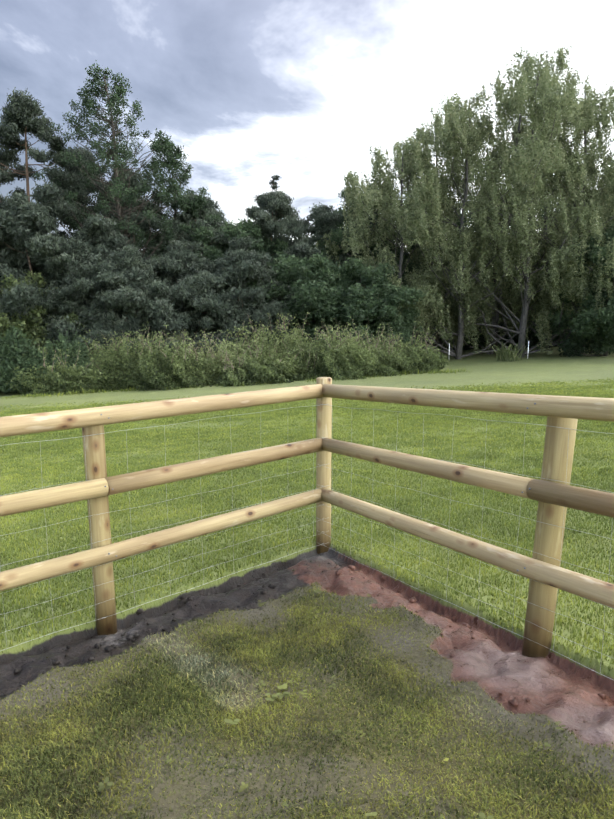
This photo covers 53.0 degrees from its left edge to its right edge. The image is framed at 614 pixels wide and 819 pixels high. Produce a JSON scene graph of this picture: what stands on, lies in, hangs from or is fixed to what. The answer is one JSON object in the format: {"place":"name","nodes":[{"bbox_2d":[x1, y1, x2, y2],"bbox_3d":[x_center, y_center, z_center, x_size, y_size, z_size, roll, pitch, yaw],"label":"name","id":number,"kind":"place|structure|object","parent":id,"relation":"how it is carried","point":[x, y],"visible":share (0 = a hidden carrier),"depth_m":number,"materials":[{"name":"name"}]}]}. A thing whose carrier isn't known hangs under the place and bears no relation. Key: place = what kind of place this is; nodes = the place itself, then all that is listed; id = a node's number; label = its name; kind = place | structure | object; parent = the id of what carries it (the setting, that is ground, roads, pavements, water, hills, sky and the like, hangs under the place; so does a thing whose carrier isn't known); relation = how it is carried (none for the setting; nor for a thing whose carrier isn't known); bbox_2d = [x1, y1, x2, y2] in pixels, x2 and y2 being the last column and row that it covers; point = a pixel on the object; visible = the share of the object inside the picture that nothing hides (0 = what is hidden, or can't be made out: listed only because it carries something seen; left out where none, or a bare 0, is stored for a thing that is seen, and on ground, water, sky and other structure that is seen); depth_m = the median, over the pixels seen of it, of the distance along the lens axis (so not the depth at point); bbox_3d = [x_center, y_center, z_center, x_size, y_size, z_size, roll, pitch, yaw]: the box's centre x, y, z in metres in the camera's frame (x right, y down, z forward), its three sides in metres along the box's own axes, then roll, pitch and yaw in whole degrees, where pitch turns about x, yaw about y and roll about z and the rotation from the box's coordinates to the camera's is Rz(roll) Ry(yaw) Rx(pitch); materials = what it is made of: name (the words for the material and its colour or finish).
{"place":"outdoors","nodes":[
{"label":"outdoors","id":0,"kind":"place"},
{"bbox_2d":[0,335,613,818],"bbox_3d":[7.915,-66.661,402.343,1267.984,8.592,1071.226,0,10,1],"label":"lawn","id":1,"kind":"structure","parent":0,"point":[554,687],"depth_m":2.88,"materials":[{"name":"green plant"}]},
{"bbox_2d":[0,182,7,203],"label":"pine tree","id":2,"kind":"object","parent":1,"relation":"on","point":[1,198],"depth_m":34.65,"materials":[{"name":"green plant"}]},
{"bbox_2d":[0,209,62,285],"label":"pine tree","id":3,"kind":"object","parent":1,"relation":"on","point":[21,264],"visible":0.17,"depth_m":29.12,"materials":[{"name":"green plant"}]},
{"bbox_2d":[0,271,83,391],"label":"tree","id":4,"kind":"object","parent":1,"relation":"on","point":[24,324],"visible":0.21,"depth_m":27.29,"materials":[{"name":"green plant"}]},
{"bbox_2d":[0,87,89,278],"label":"pine tree","id":5,"kind":"object","parent":1,"relation":"on","point":[22,112],"visible":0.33,"depth_m":31.58,"materials":[{"name":"green plant"}]},
{"bbox_2d":[0,318,100,393],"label":"dark bush","id":6,"kind":"object","parent":1,"relation":"on","point":[11,352],"visible":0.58,"depth_m":25.28,"materials":[{"name":"green plant"}]},
{"bbox_2d":[0,191,113,350],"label":"pine tree","id":7,"kind":"object","parent":1,"relation":"on","point":[24,224],"visible":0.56,"depth_m":27.87,"materials":[{"name":"green plant"}]},
{"bbox_2d":[32,144,108,239],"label":"pine tree","id":8,"kind":"object","parent":1,"relation":"on","point":[86,153],"visible":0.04,"depth_m":36.34,"materials":[{"name":"green plant"}]},
{"bbox_2d":[26,237,124,353],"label":"pine tree","id":9,"kind":"object","parent":1,"relation":"on","point":[90,316],"visible":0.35,"depth_m":28.21,"materials":[{"name":"green plant"}]},
{"bbox_2d":[38,214,170,346],"bbox_3d":[-9.957,-5.387,30.978,7.308,8.403,7.896,3,10,18],"label":"pine tree","id":10,"kind":"object","parent":1,"relation":"on","point":[105,240],"visible":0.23,"depth_m":29.45,"materials":[{"name":"green plant"}]},
{"bbox_2d":[34,60,200,309],"bbox_3d":[-10.376,-9.871,33.848,8.944,16.646,8.603,0,10,1],"label":"sparse tree","id":11,"kind":"object","parent":1,"relation":"on","point":[114,149],"visible":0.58,"depth_m":32.53,"materials":[{"name":"green plant"}]},
{"bbox_2d":[46,244,196,356],"bbox_3d":[-8.509,-4.454,29.386,6.522,6.802,6.293,0,10,1],"label":"pine tree","id":12,"kind":"object","parent":1,"relation":"on","point":[134,304],"visible":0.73,"depth_m":27.88,"materials":[{"name":"green plant"}]},
{"bbox_2d":[63,166,209,265],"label":"pine tree","id":13,"kind":"object","parent":1,"relation":"on","point":[134,183],"visible":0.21,"depth_m":34.15,"materials":[{"name":"green plant"}]},
{"bbox_2d":[131,139,220,255],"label":"sparse tree","id":14,"kind":"object","parent":1,"relation":"on","point":[172,162],"visible":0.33,"depth_m":35.70,"materials":[{"name":"green plant"}]},
{"bbox_2d":[114,239,244,346],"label":"pine tree","id":15,"kind":"object","parent":1,"relation":"on","point":[176,263],"visible":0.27,"depth_m":30.18,"materials":[{"name":"green plant"}]},
{"bbox_2d":[140,193,231,259],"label":"pine tree","id":16,"kind":"object","parent":1,"relation":"on","point":[185,217],"visible":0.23,"depth_m":35.46,"materials":[{"name":"green plant"}]},
{"bbox_2d":[136,271,254,357],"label":"pine tree","id":17,"kind":"object","parent":1,"relation":"on","point":[192,290],"visible":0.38,"depth_m":28.88,"materials":[{"name":"green plant"}]},
{"bbox_2d":[204,199,230,239],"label":"pine tree","id":18,"kind":"object","parent":1,"relation":"on","point":[211,210],"visible":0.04,"depth_m":41.60,"materials":[{"name":"green plant"}]},
{"bbox_2d":[4,312,449,394],"bbox_3d":[-3.131,-2.508,26.868,18.680,3.304,7.172,0,10,1],"label":"bramble thicket","id":19,"kind":"object","parent":1,"relation":"on","point":[148,368],"visible":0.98,"depth_m":25.55,"materials":[{"name":"green plant"}]},
{"bbox_2d":[182,235,300,348],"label":"pine tree","id":20,"kind":"object","parent":1,"relation":"on","point":[241,267],"visible":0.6,"depth_m":29.86,"materials":[{"name":"green plant"}]},
{"bbox_2d":[189,217,303,293],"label":"broad tree","id":21,"kind":"object","parent":1,"relation":"on","point":[244,227],"visible":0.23,"depth_m":35.23,"materials":[{"name":"green plant"}]},
{"bbox_2d":[217,189,324,347],"bbox_3d":[-2.112,-8.087,38.800,7.989,11.023,8.755,7,12,36],"label":"pine tree","id":22,"kind":"object","parent":1,"relation":"on","point":[277,205],"visible":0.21,"depth_m":36.75,"materials":[{"name":"green plant"}]},
{"bbox_2d":[252,173,292,242],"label":"pine","id":23,"kind":"object","parent":1,"relation":"on","point":[273,184],"visible":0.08,"depth_m":60.56,"materials":[{"name":"green plant"}]},
{"bbox_2d":[0,564,608,713],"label":"mud clods","id":24,"kind":"object","parent":1,"relation":"on","point":[134,636],"visible":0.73,"depth_m":3.29,"materials":[{"name":"brown soil"}]},
{"bbox_2d":[0,377,613,657],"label":"post and rail fence","id":25,"kind":"object","parent":1,"relation":"on","point":[554,498],"visible":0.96,"depth_m":3.18,"materials":[{"name":"brown wood"}]},
{"bbox_2d":[240,252,373,350],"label":"broad tree","id":26,"kind":"object","parent":1,"relation":"on","point":[295,274],"visible":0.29,"depth_m":30.79,"materials":[{"name":"green plant"}]},
{"bbox_2d":[0,404,613,679],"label":"wire mesh","id":27,"kind":"object","parent":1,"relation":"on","point":[322,531],"visible":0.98,"depth_m":3.29,"materials":[{"name":"silver metal"}]},
{"bbox_2d":[287,204,361,333],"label":"pine tree","id":28,"kind":"object","parent":1,"relation":"on","point":[326,219],"visible":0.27,"depth_m":38.63,"materials":[{"name":"green plant"}]},
{"bbox_2d":[309,187,399,258],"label":"tree","id":29,"kind":"object","parent":1,"relation":"on","point":[342,194],"visible":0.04,"depth_m":57.24,"materials":[{"name":"green plant"}]},
{"bbox_2d":[306,221,409,337],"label":"broad tree","id":30,"kind":"object","parent":1,"relation":"on","point":[338,236],"visible":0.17,"depth_m":38.05,"materials":[{"name":"green plant"}]},
{"bbox_2d":[311,257,425,349],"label":"broad tree","id":31,"kind":"object","parent":1,"relation":"on","point":[358,304],"visible":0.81,"depth_m":30.75,"materials":[{"name":"green plant"}]},
{"bbox_2d":[334,182,423,322],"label":"broad tree","id":32,"kind":"object","parent":1,"relation":"on","point":[409,266],"visible":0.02,"depth_m":39.99,"materials":[{"name":"green plant"}]},
{"bbox_2d":[367,218,419,285],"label":"pine tree","id":33,"kind":"object","parent":1,"relation":"on","point":[404,253],"depth_m":42.45,"materials":[{"name":"green plant"}]},
{"bbox_2d":[315,128,489,357],"bbox_3d":[6.343,-9.313,36.986,11.147,13.608,10.664,-6,11,-31],"label":"birch tree","id":34,"kind":"object","parent":1,"relation":"on","point":[413,160],"visible":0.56,"depth_m":34.39,"materials":[{"name":"green plant"}]},
{"bbox_2d":[370,111,500,353],"bbox_3d":[8.480,-11.209,40.933,9.331,15.631,12.161,0,10,1],"label":"birch tree","id":35,"kind":"object","parent":1,"relation":"on","point":[424,267],"visible":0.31,"depth_m":38.64,"materials":[{"name":"green plant"}]},
{"bbox_2d":[404,212,491,351],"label":"broad tree","id":36,"kind":"object","parent":1,"relation":"on","point":[437,336],"visible":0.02,"depth_m":43.52,"materials":[{"name":"green plant"}]},
{"bbox_2d":[351,91,557,358],"bbox_3d":[8.738,-10.663,36.443,11.641,15.654,12.406,9,13,42],"label":"willow tree","id":37,"kind":"object","parent":1,"relation":"on","point":[454,126],"visible":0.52,"depth_m":34.64,"materials":[{"name":"green plant"}]},
{"bbox_2d":[394,306,588,349],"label":"undergrowth","id":38,"kind":"object","parent":1,"relation":"on","point":[534,340],"visible":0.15,"depth_m":46.66,"materials":[{"name":"green plant"}]},
{"bbox_2d":[399,46,613,357],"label":"willow tree","id":39,"kind":"object","parent":1,"relation":"on","point":[543,98],"visible":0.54,"depth_m":32.29,"materials":[{"name":"green plant"}]},
{"bbox_2d":[465,189,553,349],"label":"broad tree","id":40,"kind":"object","parent":1,"relation":"on","point":[496,343],"visible":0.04,"depth_m":43.83,"materials":[{"name":"green plant"}]},
{"bbox_2d":[492,341,527,361],"bbox_3d":[10.746,-3.097,32.680,1.816,1.102,2.047,0,10,1],"label":"bush","id":41,"kind":"object","parent":1,"relation":"on","point":[508,353],"visible":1,"depth_m":32.56,"materials":[{"name":"green plant"}]},
{"bbox_2d":[425,69,608,353],"bbox_3d":[12.834,-12.289,39.292,10.963,17.931,12.717,4,10,21],"label":"willow tree","id":42,"kind":"object","parent":1,"relation":"on","point":[591,169],"visible":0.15,"depth_m":38.23,"materials":[{"name":"green plant"}]},
{"bbox_2d":[451,105,612,350],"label":"birch tree","id":43,"kind":"object","parent":1,"relation":"on","point":[511,144],"visible":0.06,"depth_m":39.47,"materials":[{"name":"green plant"}]},
{"bbox_2d":[468,86,613,352],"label":"willow tree","id":44,"kind":"object","parent":1,"relation":"on","point":[584,212],"visible":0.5,"depth_m":33.08,"materials":[{"name":"green plant"}]},
{"bbox_2d":[508,81,613,352],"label":"birch tree","id":45,"kind":"object","parent":1,"relation":"on","point":[558,173],"visible":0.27,"depth_m":34.05,"materials":[{"name":"green plant"}]},
{"bbox_2d":[530,192,599,346],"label":"broad tree","id":46,"kind":"object","parent":1,"relation":"on","point":[542,215],"depth_m":44.55,"materials":[{"name":"green plant"}]},
{"bbox_2d":[546,224,613,356],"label":"broad tree","id":47,"kind":"object","parent":1,"relation":"on","point":[602,340],"visible":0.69,"depth_m":32.29,"materials":[{"name":"green plant"}]},
{"bbox_2d":[586,127,613,269],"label":"birch tree","id":48,"kind":"object","parent":1,"relation":"on","point":[609,225],"visible":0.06,"depth_m":37.59,"materials":[{"name":"green plant"}]},
{"bbox_2d":[0,0,613,266],"label":"sky","id":49,"kind":"structure","parent":0,"point":[253,91],"materials":[{"name":"white"}]}
]}

